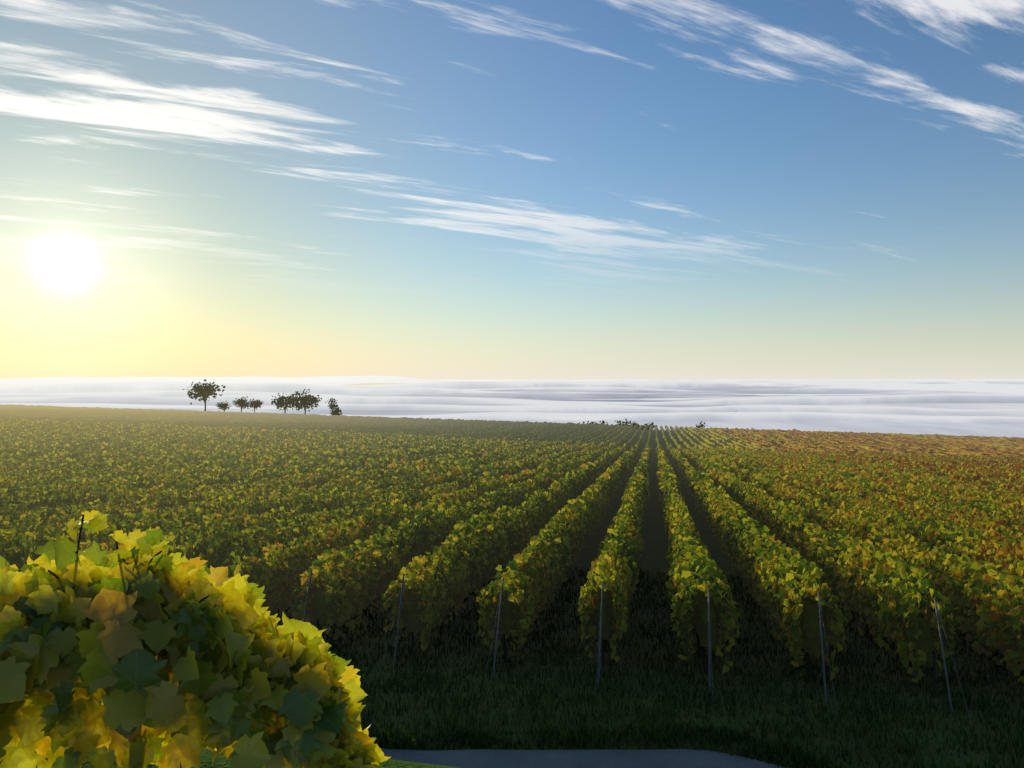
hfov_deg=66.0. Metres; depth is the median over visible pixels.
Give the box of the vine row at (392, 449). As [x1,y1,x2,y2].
[383,447,403,450]
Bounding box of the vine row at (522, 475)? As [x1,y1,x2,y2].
[504,470,530,484]
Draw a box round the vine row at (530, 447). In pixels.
[523,445,535,450]
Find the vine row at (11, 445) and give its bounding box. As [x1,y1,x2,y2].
[0,442,18,448]
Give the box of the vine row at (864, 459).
[857,456,876,462]
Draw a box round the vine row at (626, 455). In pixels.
[618,452,631,476]
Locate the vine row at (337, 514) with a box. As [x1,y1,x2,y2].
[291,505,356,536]
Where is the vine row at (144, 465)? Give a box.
[111,463,157,474]
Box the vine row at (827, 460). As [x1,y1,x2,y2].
[813,458,836,465]
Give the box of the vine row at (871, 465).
[857,462,876,466]
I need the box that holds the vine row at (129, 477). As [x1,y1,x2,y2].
[110,475,158,486]
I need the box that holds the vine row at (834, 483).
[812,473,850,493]
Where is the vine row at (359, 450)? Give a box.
[340,447,366,452]
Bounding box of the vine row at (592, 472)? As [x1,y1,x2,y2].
[579,462,599,485]
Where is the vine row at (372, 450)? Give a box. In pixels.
[357,449,384,452]
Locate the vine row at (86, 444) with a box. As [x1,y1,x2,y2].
[73,441,116,446]
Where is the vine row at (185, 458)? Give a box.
[149,454,207,463]
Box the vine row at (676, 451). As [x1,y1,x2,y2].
[673,449,679,466]
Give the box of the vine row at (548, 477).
[534,467,561,488]
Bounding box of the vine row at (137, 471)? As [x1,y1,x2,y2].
[93,467,143,478]
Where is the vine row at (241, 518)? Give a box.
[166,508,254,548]
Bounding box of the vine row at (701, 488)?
[694,477,714,517]
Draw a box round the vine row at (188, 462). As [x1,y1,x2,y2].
[171,458,227,464]
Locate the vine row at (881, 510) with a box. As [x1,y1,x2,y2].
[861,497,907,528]
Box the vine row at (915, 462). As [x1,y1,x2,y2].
[914,461,936,464]
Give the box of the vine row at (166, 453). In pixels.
[143,450,193,458]
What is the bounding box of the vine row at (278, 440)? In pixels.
[272,438,297,441]
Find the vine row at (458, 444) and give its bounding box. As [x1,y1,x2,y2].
[451,441,466,447]
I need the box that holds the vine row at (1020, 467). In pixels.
[1014,464,1023,470]
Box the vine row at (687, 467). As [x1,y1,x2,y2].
[680,461,694,489]
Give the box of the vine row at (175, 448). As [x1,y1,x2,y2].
[141,444,187,452]
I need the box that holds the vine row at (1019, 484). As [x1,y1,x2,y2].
[1016,482,1023,489]
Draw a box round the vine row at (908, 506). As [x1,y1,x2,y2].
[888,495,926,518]
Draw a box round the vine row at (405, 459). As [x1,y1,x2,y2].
[377,455,411,461]
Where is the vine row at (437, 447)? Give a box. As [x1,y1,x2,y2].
[433,445,452,449]
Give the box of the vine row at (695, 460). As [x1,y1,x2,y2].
[692,456,702,469]
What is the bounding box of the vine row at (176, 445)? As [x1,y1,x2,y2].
[152,442,195,447]
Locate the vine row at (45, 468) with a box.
[25,463,73,474]
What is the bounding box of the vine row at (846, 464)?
[839,462,853,466]
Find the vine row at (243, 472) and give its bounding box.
[230,468,260,480]
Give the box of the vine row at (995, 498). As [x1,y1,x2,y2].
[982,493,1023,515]
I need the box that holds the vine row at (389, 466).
[353,464,392,477]
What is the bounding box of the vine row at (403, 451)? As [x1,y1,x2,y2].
[394,449,413,453]
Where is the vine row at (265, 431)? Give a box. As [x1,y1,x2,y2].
[263,429,284,432]
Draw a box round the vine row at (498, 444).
[491,443,504,446]
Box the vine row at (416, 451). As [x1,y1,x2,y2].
[412,446,433,454]
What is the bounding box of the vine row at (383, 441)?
[367,439,386,443]
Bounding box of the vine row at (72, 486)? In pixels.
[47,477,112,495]
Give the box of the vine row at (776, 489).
[766,479,791,500]
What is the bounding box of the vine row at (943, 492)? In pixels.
[920,480,954,497]
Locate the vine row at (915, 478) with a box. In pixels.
[911,476,961,490]
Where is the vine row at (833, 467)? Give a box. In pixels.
[829,465,857,474]
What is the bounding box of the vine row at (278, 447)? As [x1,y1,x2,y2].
[253,443,287,449]
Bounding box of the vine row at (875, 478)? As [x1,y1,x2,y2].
[852,471,885,482]
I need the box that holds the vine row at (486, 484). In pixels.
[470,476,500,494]
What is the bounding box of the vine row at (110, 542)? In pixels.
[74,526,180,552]
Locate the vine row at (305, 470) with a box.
[290,464,341,475]
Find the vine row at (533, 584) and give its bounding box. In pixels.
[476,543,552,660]
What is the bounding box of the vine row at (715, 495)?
[704,485,726,536]
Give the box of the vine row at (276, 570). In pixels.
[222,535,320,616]
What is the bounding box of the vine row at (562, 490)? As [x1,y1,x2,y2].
[548,478,570,507]
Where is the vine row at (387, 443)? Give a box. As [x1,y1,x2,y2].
[380,440,399,444]
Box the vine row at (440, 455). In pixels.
[424,453,449,458]
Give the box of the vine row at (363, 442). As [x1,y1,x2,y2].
[344,440,369,445]
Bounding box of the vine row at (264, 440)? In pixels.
[243,438,271,442]
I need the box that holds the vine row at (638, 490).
[621,481,646,512]
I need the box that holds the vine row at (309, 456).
[290,451,326,460]
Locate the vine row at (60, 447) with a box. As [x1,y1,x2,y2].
[7,444,69,452]
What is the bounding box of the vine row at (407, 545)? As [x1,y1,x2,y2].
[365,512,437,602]
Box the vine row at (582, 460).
[578,456,587,463]
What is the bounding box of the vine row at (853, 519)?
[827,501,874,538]
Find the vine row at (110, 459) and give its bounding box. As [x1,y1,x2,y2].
[101,455,164,461]
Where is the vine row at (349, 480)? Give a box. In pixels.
[324,475,360,490]
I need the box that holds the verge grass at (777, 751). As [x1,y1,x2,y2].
[98,566,1023,767]
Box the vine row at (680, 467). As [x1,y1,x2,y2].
[677,461,688,481]
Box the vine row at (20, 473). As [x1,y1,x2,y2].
[2,469,56,480]
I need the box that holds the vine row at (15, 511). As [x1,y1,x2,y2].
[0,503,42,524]
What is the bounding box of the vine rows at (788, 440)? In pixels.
[0,404,1023,660]
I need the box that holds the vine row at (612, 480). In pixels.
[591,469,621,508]
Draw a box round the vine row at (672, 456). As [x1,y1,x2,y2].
[670,450,679,467]
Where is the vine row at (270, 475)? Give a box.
[259,466,295,479]
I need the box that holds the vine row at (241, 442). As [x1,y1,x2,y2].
[223,440,259,445]
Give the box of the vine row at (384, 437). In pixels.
[377,435,394,439]
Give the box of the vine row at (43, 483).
[3,479,75,494]
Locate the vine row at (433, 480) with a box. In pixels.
[422,472,447,491]
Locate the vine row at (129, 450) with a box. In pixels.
[85,449,142,454]
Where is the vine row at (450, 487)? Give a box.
[437,481,462,493]
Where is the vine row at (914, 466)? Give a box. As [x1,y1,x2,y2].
[902,464,922,468]
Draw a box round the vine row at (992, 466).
[977,461,1019,470]
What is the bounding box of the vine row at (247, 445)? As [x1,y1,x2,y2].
[217,443,256,450]
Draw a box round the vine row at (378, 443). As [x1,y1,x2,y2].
[360,441,381,446]
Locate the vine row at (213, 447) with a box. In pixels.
[202,444,236,450]
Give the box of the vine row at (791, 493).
[778,486,805,505]
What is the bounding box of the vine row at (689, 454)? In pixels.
[687,450,695,460]
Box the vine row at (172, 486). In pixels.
[128,483,190,493]
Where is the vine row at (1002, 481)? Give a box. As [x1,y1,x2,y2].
[970,475,1018,486]
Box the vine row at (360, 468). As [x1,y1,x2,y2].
[321,466,366,474]
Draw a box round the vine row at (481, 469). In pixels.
[473,463,494,473]
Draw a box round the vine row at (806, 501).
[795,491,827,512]
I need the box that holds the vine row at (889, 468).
[877,465,903,471]
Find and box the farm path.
[381,749,784,767]
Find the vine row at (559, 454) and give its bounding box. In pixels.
[554,452,564,457]
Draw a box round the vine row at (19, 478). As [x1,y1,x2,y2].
[0,474,34,481]
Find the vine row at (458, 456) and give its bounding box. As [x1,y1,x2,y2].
[449,451,471,459]
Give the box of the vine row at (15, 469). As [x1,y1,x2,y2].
[0,466,27,476]
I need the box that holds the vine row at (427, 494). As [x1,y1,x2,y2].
[414,484,442,504]
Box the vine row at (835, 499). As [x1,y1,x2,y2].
[821,489,845,509]
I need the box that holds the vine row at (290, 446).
[287,442,314,448]
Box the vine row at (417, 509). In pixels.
[396,498,437,517]
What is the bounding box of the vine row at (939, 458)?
[937,457,965,462]
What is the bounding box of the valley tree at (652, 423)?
[644,422,654,429]
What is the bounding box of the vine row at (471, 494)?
[457,486,481,505]
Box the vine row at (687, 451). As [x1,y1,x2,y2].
[683,449,689,457]
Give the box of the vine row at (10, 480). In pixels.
[0,475,47,493]
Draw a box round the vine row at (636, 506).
[618,492,641,517]
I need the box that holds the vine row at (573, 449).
[569,446,578,451]
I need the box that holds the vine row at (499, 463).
[493,458,513,466]
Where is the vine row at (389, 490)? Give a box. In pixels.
[374,484,406,498]
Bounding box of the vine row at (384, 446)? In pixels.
[367,445,390,449]
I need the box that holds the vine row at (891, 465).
[876,460,904,468]
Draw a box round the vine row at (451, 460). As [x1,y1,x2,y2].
[445,457,470,464]
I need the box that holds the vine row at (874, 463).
[859,461,875,464]
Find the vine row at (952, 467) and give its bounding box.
[946,464,981,473]
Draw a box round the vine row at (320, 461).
[286,457,334,468]
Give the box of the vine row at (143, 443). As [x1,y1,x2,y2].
[122,441,164,445]
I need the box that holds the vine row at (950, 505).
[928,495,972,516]
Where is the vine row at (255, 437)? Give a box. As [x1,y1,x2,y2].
[245,435,273,439]
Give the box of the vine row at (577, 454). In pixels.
[573,451,582,458]
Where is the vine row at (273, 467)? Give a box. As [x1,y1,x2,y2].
[235,463,292,472]
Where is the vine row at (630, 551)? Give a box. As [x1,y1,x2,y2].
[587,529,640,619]
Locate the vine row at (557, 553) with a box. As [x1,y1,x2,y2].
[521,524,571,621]
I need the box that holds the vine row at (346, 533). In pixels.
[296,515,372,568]
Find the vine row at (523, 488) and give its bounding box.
[513,480,533,501]
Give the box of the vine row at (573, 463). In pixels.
[562,457,581,469]
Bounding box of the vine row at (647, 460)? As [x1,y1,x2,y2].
[637,452,666,470]
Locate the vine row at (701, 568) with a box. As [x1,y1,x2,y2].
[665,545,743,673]
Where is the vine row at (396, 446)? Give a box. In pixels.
[388,442,408,448]
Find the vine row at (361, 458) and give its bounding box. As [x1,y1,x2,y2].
[334,456,366,461]
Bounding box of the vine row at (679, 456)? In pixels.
[674,453,683,471]
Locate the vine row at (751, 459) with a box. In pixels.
[745,455,758,463]
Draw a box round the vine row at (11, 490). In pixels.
[0,486,27,511]
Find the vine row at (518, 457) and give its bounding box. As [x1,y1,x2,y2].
[509,454,526,462]
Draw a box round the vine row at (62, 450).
[27,447,89,453]
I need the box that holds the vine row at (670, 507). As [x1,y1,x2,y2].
[663,497,689,544]
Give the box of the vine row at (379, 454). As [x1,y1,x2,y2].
[362,450,395,458]
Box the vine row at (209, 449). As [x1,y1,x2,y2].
[178,448,219,452]
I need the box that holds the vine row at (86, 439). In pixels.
[77,435,121,441]
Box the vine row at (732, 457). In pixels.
[728,454,737,461]
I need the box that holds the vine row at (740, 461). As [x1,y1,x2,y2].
[734,456,749,467]
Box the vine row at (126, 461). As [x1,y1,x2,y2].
[64,455,152,469]
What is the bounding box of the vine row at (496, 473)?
[472,469,503,480]
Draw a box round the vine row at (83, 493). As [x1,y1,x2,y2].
[24,489,90,507]
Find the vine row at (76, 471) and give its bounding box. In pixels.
[61,467,114,479]
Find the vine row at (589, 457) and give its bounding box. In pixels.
[581,453,594,462]
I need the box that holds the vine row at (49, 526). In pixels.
[39,512,140,540]
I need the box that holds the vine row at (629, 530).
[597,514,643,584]
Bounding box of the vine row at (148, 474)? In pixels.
[126,471,170,480]
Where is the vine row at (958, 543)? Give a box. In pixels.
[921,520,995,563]
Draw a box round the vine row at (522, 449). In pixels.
[513,446,526,451]
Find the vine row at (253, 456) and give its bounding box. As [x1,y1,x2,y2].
[246,452,287,462]
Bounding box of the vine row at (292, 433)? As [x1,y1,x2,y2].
[284,431,306,434]
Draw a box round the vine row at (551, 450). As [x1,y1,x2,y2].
[546,449,556,453]
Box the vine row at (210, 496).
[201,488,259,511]
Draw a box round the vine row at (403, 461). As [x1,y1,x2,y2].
[401,458,425,463]
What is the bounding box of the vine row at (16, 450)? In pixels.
[0,449,24,454]
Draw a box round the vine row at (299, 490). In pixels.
[294,483,330,495]
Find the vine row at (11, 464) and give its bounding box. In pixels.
[0,461,22,472]
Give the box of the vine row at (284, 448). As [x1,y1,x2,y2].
[250,445,287,453]
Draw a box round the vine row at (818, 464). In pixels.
[808,459,831,468]
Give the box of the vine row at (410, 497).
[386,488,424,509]
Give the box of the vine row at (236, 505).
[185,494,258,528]
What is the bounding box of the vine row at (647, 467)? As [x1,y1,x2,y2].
[634,462,649,474]
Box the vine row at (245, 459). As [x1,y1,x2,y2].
[193,456,247,463]
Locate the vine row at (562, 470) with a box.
[554,464,570,477]
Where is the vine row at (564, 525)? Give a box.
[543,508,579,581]
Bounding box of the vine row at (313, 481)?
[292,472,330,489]
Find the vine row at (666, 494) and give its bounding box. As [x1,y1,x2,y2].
[660,485,686,508]
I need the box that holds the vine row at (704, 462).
[700,458,714,470]
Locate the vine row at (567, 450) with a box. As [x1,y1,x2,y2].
[561,446,572,453]
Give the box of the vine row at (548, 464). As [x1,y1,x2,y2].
[539,458,558,469]
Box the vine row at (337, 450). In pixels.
[308,448,339,455]
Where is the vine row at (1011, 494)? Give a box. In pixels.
[992,490,1023,504]
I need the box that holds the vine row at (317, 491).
[294,486,334,503]
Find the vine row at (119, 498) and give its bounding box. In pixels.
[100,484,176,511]
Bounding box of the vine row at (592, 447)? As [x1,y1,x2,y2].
[587,444,596,449]
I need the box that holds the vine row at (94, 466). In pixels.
[53,463,99,473]
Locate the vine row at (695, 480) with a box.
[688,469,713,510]
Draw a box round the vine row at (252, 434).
[235,432,262,437]
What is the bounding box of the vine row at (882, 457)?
[874,455,894,460]
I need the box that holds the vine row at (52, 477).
[40,470,97,486]
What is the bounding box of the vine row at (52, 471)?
[31,470,80,479]
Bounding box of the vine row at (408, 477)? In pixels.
[389,473,414,485]
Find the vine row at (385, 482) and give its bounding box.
[363,477,395,491]
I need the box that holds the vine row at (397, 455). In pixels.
[384,451,414,458]
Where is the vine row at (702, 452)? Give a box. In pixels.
[698,449,706,456]
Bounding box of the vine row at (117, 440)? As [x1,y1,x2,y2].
[105,437,145,443]
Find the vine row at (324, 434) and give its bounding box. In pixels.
[319,433,338,435]
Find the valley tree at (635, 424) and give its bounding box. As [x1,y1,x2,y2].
[630,421,647,428]
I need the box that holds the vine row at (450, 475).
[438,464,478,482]
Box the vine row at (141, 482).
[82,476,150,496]
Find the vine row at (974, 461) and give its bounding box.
[972,459,1001,463]
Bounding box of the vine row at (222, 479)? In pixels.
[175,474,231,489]
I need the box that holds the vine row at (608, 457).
[604,453,611,466]
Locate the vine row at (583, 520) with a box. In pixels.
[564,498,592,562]
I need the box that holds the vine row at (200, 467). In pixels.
[169,464,208,475]
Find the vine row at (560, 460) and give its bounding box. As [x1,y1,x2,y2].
[555,456,566,464]
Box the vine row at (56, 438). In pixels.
[51,434,93,441]
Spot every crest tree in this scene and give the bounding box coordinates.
[183,379,224,410]
[216,401,230,411]
[232,396,249,411]
[244,399,263,412]
[271,393,294,412]
[287,389,321,413]
[325,398,342,415]
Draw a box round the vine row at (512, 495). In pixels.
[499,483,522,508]
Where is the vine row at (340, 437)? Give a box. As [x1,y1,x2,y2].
[323,436,345,439]
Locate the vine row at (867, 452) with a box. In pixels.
[858,451,873,454]
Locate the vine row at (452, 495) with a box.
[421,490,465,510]
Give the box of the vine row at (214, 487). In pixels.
[171,483,220,493]
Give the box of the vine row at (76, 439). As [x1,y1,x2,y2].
[63,435,107,442]
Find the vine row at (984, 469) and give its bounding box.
[967,464,1007,475]
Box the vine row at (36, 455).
[11,449,83,459]
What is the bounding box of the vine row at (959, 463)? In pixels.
[951,460,982,466]
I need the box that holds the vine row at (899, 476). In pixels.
[880,472,918,484]
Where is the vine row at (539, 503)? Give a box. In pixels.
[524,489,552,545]
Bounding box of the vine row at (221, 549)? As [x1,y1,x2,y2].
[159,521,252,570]
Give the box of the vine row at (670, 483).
[662,478,680,495]
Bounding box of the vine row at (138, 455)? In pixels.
[123,451,174,456]
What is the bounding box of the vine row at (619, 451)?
[612,447,622,456]
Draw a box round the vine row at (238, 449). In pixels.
[213,448,247,453]
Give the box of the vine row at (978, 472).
[952,467,998,481]
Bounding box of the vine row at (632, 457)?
[626,451,633,470]
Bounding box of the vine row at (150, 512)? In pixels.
[132,501,203,528]
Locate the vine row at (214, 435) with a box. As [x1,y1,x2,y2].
[195,433,225,437]
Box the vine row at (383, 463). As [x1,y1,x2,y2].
[363,457,405,470]
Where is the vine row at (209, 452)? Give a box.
[182,450,233,460]
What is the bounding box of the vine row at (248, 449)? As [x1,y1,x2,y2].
[234,446,271,453]
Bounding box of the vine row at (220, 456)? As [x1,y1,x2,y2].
[203,451,249,459]
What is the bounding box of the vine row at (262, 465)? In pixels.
[207,460,266,474]
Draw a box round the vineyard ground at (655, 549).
[35,429,1023,767]
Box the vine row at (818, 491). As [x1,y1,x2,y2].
[806,485,829,499]
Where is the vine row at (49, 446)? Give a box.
[26,444,73,448]
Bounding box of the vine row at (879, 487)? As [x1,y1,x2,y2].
[850,476,892,492]
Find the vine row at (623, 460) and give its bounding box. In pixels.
[617,456,629,482]
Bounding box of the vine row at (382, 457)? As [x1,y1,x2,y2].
[355,456,385,462]
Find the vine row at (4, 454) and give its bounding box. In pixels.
[1,449,43,458]
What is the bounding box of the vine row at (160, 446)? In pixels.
[123,445,171,450]
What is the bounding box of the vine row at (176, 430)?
[173,428,199,431]
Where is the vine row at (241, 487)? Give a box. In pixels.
[214,486,257,497]
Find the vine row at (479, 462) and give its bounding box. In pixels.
[471,458,491,466]
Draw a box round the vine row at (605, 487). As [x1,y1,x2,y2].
[593,476,609,496]
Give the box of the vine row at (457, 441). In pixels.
[450,439,465,442]
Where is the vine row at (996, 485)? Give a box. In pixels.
[981,479,1023,496]
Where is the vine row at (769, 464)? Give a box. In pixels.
[765,460,779,469]
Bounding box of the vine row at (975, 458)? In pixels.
[959,457,981,460]
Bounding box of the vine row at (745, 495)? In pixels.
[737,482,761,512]
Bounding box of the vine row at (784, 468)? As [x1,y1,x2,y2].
[776,464,797,475]
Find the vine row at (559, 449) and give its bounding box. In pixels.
[552,446,563,452]
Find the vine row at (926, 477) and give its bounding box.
[909,471,952,484]
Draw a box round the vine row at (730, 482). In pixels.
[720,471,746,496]
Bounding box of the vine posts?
[4,480,972,725]
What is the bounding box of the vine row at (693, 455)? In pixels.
[688,453,697,463]
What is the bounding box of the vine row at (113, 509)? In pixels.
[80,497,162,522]
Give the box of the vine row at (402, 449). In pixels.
[398,446,419,450]
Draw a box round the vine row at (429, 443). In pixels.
[421,441,439,445]
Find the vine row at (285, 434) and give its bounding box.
[273,433,296,438]
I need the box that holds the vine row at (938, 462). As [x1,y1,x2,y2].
[936,460,954,464]
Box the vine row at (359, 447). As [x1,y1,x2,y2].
[349,444,375,449]
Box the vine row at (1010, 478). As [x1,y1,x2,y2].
[991,471,1023,484]
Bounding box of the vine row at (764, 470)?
[753,465,771,474]
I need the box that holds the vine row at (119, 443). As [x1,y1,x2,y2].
[90,440,136,445]
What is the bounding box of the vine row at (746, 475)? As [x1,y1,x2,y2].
[738,469,762,482]
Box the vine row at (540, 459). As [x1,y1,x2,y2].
[534,455,545,465]
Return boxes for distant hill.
[348,383,406,384]
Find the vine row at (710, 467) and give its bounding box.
[703,461,720,478]
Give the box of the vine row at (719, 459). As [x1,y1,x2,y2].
[716,454,723,466]
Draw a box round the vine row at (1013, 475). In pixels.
[982,470,1023,479]
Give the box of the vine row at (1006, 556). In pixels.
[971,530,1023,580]
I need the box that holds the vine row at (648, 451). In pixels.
[641,449,651,458]
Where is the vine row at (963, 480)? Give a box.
[937,471,981,485]
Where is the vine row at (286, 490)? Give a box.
[253,487,298,501]
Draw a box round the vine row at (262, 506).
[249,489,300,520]
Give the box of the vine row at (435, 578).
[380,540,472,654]
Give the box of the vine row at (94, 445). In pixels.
[53,441,105,449]
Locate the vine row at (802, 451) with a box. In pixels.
[797,449,808,453]
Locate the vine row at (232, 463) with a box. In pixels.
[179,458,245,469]
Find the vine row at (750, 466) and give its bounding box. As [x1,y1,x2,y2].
[743,462,758,470]
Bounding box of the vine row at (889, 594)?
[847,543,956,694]
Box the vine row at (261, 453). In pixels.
[225,448,268,459]
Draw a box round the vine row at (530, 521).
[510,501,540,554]
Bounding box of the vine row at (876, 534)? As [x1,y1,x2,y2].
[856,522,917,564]
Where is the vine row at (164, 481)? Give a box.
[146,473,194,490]
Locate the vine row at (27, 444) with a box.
[0,441,43,446]
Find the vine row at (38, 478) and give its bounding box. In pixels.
[8,475,60,487]
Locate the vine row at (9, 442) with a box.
[0,439,51,443]
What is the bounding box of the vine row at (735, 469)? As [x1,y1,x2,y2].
[730,463,744,476]
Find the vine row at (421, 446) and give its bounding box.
[419,444,436,448]
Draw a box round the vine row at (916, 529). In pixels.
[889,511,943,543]
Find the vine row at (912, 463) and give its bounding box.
[894,460,920,465]
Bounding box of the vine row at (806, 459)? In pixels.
[800,456,816,462]
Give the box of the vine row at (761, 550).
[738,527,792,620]
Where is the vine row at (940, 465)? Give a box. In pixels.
[916,461,946,468]
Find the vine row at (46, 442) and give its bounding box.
[27,439,76,444]
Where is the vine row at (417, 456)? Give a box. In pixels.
[404,452,434,461]
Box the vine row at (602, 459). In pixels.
[594,454,608,472]
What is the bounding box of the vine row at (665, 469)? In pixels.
[631,464,678,483]
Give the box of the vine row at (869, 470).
[852,464,883,476]
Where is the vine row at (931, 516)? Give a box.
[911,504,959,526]
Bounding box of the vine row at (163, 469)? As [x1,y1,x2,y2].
[139,465,178,475]
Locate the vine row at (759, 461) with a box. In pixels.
[754,457,768,466]
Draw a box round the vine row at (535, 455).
[526,453,538,457]
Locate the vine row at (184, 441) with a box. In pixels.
[164,438,202,444]
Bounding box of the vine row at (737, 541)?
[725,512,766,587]
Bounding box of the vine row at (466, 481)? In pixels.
[456,473,477,488]
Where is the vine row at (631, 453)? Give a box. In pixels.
[628,450,635,467]
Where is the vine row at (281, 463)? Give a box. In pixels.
[265,457,311,467]
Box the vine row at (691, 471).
[685,468,696,498]
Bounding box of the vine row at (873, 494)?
[863,489,894,503]
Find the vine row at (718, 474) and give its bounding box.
[711,465,729,486]
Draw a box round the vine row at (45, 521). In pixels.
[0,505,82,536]
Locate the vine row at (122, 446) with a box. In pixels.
[82,442,138,450]
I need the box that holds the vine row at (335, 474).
[324,467,355,483]
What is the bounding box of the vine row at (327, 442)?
[315,440,340,446]
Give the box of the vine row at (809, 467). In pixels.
[802,461,826,473]
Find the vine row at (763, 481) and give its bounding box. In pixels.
[751,472,775,491]
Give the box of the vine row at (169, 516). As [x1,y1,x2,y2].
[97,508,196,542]
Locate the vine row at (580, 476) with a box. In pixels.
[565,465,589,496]
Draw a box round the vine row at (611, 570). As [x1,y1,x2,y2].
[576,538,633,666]
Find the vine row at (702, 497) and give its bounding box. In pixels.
[698,483,715,525]
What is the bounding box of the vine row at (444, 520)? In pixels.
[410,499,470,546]
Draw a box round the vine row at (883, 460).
[876,458,896,462]
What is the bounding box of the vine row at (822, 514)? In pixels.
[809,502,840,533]
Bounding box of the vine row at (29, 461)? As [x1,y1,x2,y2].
[0,457,82,467]
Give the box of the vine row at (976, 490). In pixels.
[962,486,992,498]
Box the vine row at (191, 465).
[153,460,218,470]
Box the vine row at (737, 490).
[732,481,747,501]
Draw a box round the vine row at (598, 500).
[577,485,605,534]
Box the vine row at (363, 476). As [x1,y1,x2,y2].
[356,468,384,482]
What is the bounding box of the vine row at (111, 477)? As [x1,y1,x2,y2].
[76,474,129,487]
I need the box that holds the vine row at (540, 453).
[534,449,548,456]
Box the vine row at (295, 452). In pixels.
[287,448,322,455]
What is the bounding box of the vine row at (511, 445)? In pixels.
[505,443,516,447]
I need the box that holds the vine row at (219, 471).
[200,468,234,477]
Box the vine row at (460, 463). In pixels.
[441,459,475,470]
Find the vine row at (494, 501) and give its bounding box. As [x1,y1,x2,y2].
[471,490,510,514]
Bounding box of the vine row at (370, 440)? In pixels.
[353,438,373,441]
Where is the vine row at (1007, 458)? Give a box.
[1002,457,1023,460]
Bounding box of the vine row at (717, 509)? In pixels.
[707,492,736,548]
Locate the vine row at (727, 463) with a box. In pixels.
[722,457,736,469]
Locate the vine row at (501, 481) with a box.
[491,475,510,487]
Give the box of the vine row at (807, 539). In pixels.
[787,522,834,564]
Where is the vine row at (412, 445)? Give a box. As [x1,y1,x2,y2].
[403,442,423,448]
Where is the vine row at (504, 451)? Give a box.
[501,448,514,455]
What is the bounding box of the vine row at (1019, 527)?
[1006,515,1023,532]
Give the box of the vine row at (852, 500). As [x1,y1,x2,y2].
[835,495,867,508]
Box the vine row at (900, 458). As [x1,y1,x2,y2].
[889,456,910,461]
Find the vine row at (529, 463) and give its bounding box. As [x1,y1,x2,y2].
[515,457,537,470]
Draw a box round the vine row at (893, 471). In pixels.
[881,467,909,478]
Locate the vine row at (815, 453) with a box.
[807,451,819,454]
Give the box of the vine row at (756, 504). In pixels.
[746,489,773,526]
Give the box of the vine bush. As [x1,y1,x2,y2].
[0,510,390,767]
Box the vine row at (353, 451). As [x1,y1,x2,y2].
[326,449,359,455]
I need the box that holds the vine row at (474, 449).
[465,447,486,452]
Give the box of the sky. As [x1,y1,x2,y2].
[0,0,1023,379]
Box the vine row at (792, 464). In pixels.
[787,462,805,470]
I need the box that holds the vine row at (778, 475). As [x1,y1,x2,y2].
[768,469,793,481]
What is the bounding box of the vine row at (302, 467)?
[267,464,315,473]
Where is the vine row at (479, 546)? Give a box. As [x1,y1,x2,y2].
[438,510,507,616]
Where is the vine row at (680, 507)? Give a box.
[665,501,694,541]
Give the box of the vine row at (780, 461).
[774,458,793,464]
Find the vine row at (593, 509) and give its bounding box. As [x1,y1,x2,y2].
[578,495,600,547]
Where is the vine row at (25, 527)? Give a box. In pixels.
[0,524,44,558]
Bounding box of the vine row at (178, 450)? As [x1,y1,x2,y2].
[157,447,202,454]
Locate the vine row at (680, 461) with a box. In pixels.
[675,457,686,477]
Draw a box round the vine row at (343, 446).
[332,442,359,448]
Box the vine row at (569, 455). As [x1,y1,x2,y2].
[562,452,575,459]
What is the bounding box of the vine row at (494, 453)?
[486,450,503,457]
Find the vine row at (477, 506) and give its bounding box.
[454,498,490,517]
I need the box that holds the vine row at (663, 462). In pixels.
[656,460,671,473]
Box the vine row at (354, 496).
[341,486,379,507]
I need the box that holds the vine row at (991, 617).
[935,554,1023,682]
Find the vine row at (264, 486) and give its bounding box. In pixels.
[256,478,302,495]
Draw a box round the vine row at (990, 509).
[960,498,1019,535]
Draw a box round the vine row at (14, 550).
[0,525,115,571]
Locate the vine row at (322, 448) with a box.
[305,446,334,451]
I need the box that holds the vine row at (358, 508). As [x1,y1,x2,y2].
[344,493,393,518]
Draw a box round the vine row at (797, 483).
[782,475,811,493]
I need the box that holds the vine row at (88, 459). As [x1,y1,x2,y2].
[85,455,141,462]
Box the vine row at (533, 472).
[525,466,543,477]
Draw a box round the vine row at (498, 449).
[496,446,510,451]
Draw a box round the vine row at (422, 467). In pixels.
[417,461,448,470]
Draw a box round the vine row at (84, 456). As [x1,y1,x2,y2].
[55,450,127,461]
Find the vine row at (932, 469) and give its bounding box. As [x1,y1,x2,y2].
[926,466,970,477]
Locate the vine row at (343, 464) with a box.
[336,459,377,470]
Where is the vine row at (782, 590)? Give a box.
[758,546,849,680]
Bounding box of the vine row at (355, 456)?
[346,452,364,458]
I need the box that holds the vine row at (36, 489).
[0,485,55,497]
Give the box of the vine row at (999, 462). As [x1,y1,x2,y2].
[989,459,1016,464]
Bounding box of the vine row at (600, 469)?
[591,461,604,477]
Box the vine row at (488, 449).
[483,447,495,451]
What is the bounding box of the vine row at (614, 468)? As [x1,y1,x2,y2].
[606,462,622,494]
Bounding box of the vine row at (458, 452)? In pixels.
[450,450,467,455]
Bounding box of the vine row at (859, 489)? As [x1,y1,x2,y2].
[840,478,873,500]
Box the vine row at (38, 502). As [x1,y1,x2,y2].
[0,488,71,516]
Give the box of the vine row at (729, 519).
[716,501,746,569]
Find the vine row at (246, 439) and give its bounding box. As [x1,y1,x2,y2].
[232,438,258,440]
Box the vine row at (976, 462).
[971,461,1005,467]
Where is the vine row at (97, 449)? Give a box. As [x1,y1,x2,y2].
[49,446,103,454]
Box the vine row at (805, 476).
[794,465,820,483]

